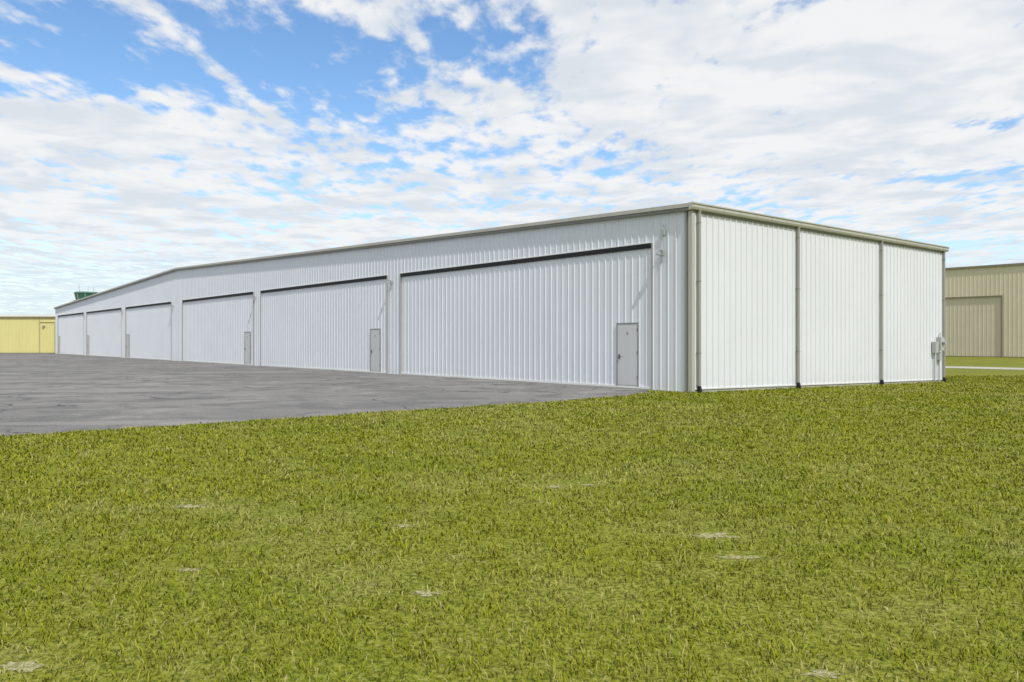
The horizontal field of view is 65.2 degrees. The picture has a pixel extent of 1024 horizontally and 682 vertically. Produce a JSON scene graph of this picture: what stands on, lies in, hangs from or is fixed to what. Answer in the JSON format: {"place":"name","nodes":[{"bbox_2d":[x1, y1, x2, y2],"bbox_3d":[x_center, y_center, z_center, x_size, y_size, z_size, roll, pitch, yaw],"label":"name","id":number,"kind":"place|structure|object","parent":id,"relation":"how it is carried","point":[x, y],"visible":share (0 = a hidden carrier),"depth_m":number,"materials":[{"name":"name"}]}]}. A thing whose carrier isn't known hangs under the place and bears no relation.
{"place":"outdoors","nodes":[
{"label":"outdoors","id":0,"kind":"place"},
{"bbox_2d":[58,324,636,385],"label":"personnel doors","id":1,"kind":"structure","parent":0,"point":[627,360],"depth_m":26.68,"materials":[{"name":"white metal"}]},
{"bbox_2d":[58,243,650,316],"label":"door header gaps","id":2,"kind":"object","parent":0,"point":[589,252],"depth_m":34.40,"materials":[{"name":"black"}]},
{"bbox_2d":[86,243,652,389],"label":"door jambs","id":3,"kind":"structure","parent":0,"point":[387,325],"depth_m":38.31,"materials":[{"name":"white metal"}]},
{"bbox_2d":[0,353,1023,681],"bbox_3d":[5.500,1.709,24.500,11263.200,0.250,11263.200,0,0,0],"label":"ground","id":4,"kind":"structure","parent":0,"point":[542,591],"depth_m":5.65,"materials":[{"name":"green plant"}]},
{"bbox_2d":[0,317,54,352],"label":"wall siding","id":5,"kind":"object","parent":4,"relation":"on","point":[19,334],"depth_m":104.00,"materials":[{"name":"yellow metal"}]},
{"bbox_2d":[39,317,54,352],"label":"trim","id":6,"kind":"structure","parent":5,"relation":"attached to","point":[39,336],"depth_m":103.90,"materials":[{"name":"beige metal"}]},
{"bbox_2d":[73,287,97,300],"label":"control tower","id":7,"kind":"structure","parent":4,"relation":"on","point":[80,294],"depth_m":249.29,"materials":[{"name":"glass"}]},
{"bbox_2d":[0,353,648,435],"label":"asphalt apron","id":8,"kind":"object","parent":4,"relation":"on","point":[42,393],"visible":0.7,"depth_m":24.57,"materials":[{"name":"grey asphalt"}]},
{"bbox_2d":[0,484,838,678],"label":"bare soil patches","id":9,"kind":"object","parent":4,"relation":"on","point":[29,665],"visible":0.91,"depth_m":4.97,"materials":[{"name":"beige soil"}]},
{"bbox_2d":[55,353,942,392],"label":"foundation slab","id":10,"kind":"structure","parent":4,"relation":"on","point":[762,388],"depth_m":29.75,"materials":[{"name":"concrete"}]},
{"bbox_2d":[58,242,652,388],"bbox_3d":[-25.803,-0.815,62.360,0.094,4.730,95.210,0,0,-40],"label":"door edge trim","id":11,"kind":"structure","parent":10,"relation":"on","point":[622,386],"depth_m":34.47,"materials":[{"name":"white metal"}]},
{"bbox_2d":[58,322,638,386],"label":"personnel door frames","id":12,"kind":"structure","parent":11,"relation":"on","point":[637,323],"depth_m":26.87,"materials":[{"name":"grey metal"}]},
{"bbox_2d":[58,328,637,378],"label":"door handles","id":13,"kind":"object","parent":12,"relation":"attached to","point":[619,356],"depth_m":26.76,"materials":[{"name":"metal"}]},
{"bbox_2d":[58,248,650,386],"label":"hangar doors","id":14,"kind":"structure","parent":11,"relation":"attached to","point":[556,320],"depth_m":34.60,"materials":[{"name":"white metal"}]},
{"bbox_2d":[72,354,650,389],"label":"door bottom seals","id":15,"kind":"object","parent":14,"relation":"attached to","point":[435,376],"depth_m":33.68,"materials":[{"name":"black rubber"}]},
{"bbox_2d":[55,211,686,391],"bbox_3d":[-25.837,-2.020,62.364,0.022,7.160,98.300,0,0,-40],"label":"front wall siding","id":16,"kind":"object","parent":10,"relation":"on","point":[393,262],"visible":1,"depth_m":35.99,"materials":[{"name":"metal"}]},
{"bbox_2d":[82,250,661,315],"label":"wall lights","id":17,"kind":"object","parent":16,"relation":"attached to","point":[657,253],"depth_m":31.52},
{"bbox_2d":[54,207,690,308],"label":"rake soffit","id":18,"kind":"structure","parent":16,"relation":"attached to","point":[549,225],"depth_m":33.77,"materials":[{"name":"grey metal"}]},
{"bbox_2d":[84,225,664,315],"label":"junction boxes","id":19,"kind":"object","parent":16,"relation":"attached to","point":[663,234],"visible":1,"depth_m":25.28,"materials":[{"name":"grey metal"}]},
{"bbox_2d":[685,211,687,391],"bbox_3d":[5.372,-1.220,24.609,0.058,5.540,0.070,0,0,-40],"label":"front corner flashing","id":20,"kind":"object","parent":16,"relation":"attached to","point":[686,300],"visible":1,"depth_m":24.58,"materials":[{"name":"grey metal"}]},
{"bbox_2d":[688,210,942,391],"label":"corner trim","id":21,"kind":"structure","parent":10,"relation":"on","point":[691,300],"depth_m":24.48,"materials":[{"name":"painted metal"}]},
{"bbox_2d":[695,211,941,387],"bbox_3d":[12.447,-1.145,30.222,18.000,5.750,0.038,0,0,-40],"label":"side wall siding","id":22,"kind":"object","parent":10,"relation":"on","point":[748,303],"visible":0.98,"depth_m":28.82,"materials":[{"name":"white metal"}]},
{"bbox_2d":[693,210,942,252],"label":"eave trim","id":23,"kind":"structure","parent":22,"relation":"attached to","point":[706,213],"depth_m":28.75,"materials":[{"name":"beige metal"}]},
{"bbox_2d":[689,202,949,251],"bbox_3d":[12.505,-4.109,30.152,18.356,0.217,0.180,0,0,-40],"label":"eave gutter","id":24,"kind":"object","parent":22,"relation":"attached to","point":[714,209],"visible":1,"depth_m":28.36,"materials":[{"name":"beige metal"}]},
{"bbox_2d":[697,210,945,385],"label":"downspouts","id":25,"kind":"object","parent":22,"relation":"attached to","point":[798,303],"visible":1,"depth_m":28.13,"materials":[{"name":"beige metal"}]},
{"bbox_2d":[696,222,945,351],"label":"downspout straps","id":26,"kind":"object","parent":25,"relation":"attached to","point":[799,288],"visible":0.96,"depth_m":28.11,"materials":[{"name":"beige metal"}]},
{"bbox_2d":[932,337,943,359],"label":"electrical panels","id":27,"kind":"object","parent":22,"relation":"attached to","point":[937,346],"visible":1,"depth_m":35.30,"materials":[{"name":"grey metal"}]},
{"bbox_2d":[695,379,942,389],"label":"base trim","id":28,"kind":"structure","parent":10,"relation":"attached to","point":[812,384],"depth_m":28.76,"materials":[{"name":"white metal"}]},
{"bbox_2d":[697,377,945,392],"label":"downspout boots","id":29,"kind":"object","parent":4,"relation":"on","point":[699,388],"visible":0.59,"depth_m":28.10,"materials":[{"name":"black rubber"}]},
{"bbox_2d":[934,333,945,381],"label":"electrical conduits","id":30,"kind":"object","parent":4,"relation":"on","point":[943,342],"visible":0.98,"depth_m":35.29,"materials":[{"name":"grey metal"}]},
{"bbox_2d":[958,356,987,356],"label":"frame","id":31,"kind":"object","parent":4,"relation":"on","point":[972,356],"visible":0.12,"depth_m":93.30,"materials":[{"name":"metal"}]},
{"bbox_2d":[945,263,1023,356],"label":"trim","id":32,"kind":"structure","parent":4,"relation":"on","point":[989,296],"depth_m":90.70,"materials":[{"name":"beige metal"}]},
{"bbox_2d":[945,296,1000,356],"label":"hangar door","id":33,"kind":"structure","parent":32,"relation":"attached to","point":[972,326],"depth_m":93.14,"materials":[{"name":"beige metal"}]},
{"bbox_2d":[945,265,1023,356],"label":"wall siding","id":34,"kind":"object","parent":32,"relation":"attached to","point":[1007,282],"depth_m":90.55,"materials":[{"name":"beige metal"}]},
{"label":"rear wall siding","id":35,"kind":"object","parent":4,"relation":"on","visible":0},
{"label":"roof","id":36,"kind":"object","parent":35,"relation":"on","visible":0},
{"bbox_2d":[54,203,688,307],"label":"rake trim","id":37,"kind":"structure","parent":36,"relation":"attached to","point":[543,222],"depth_m":33.54,"materials":[{"name":"beige metal"}]},
{"bbox_2d":[0,0,1023,313],"label":"sky","id":38,"kind":"structure","parent":0,"point":[139,139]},
{"bbox_2d":[945,366,1023,369],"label":"concrete path","id":39,"kind":"structure","parent":0,"point":[984,367],"depth_m":55.17,"materials":[{"name":"grey concrete"}]},
{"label":"inner frame","id":40,"kind":"object","parent":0,"visible":0},
{"bbox_2d":[0,314,54,316],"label":"white fascia","id":41,"kind":"structure","parent":40,"relation":"on","point":[27,315],"depth_m":103.70,"materials":[{"name":"white metal"}]}
]}

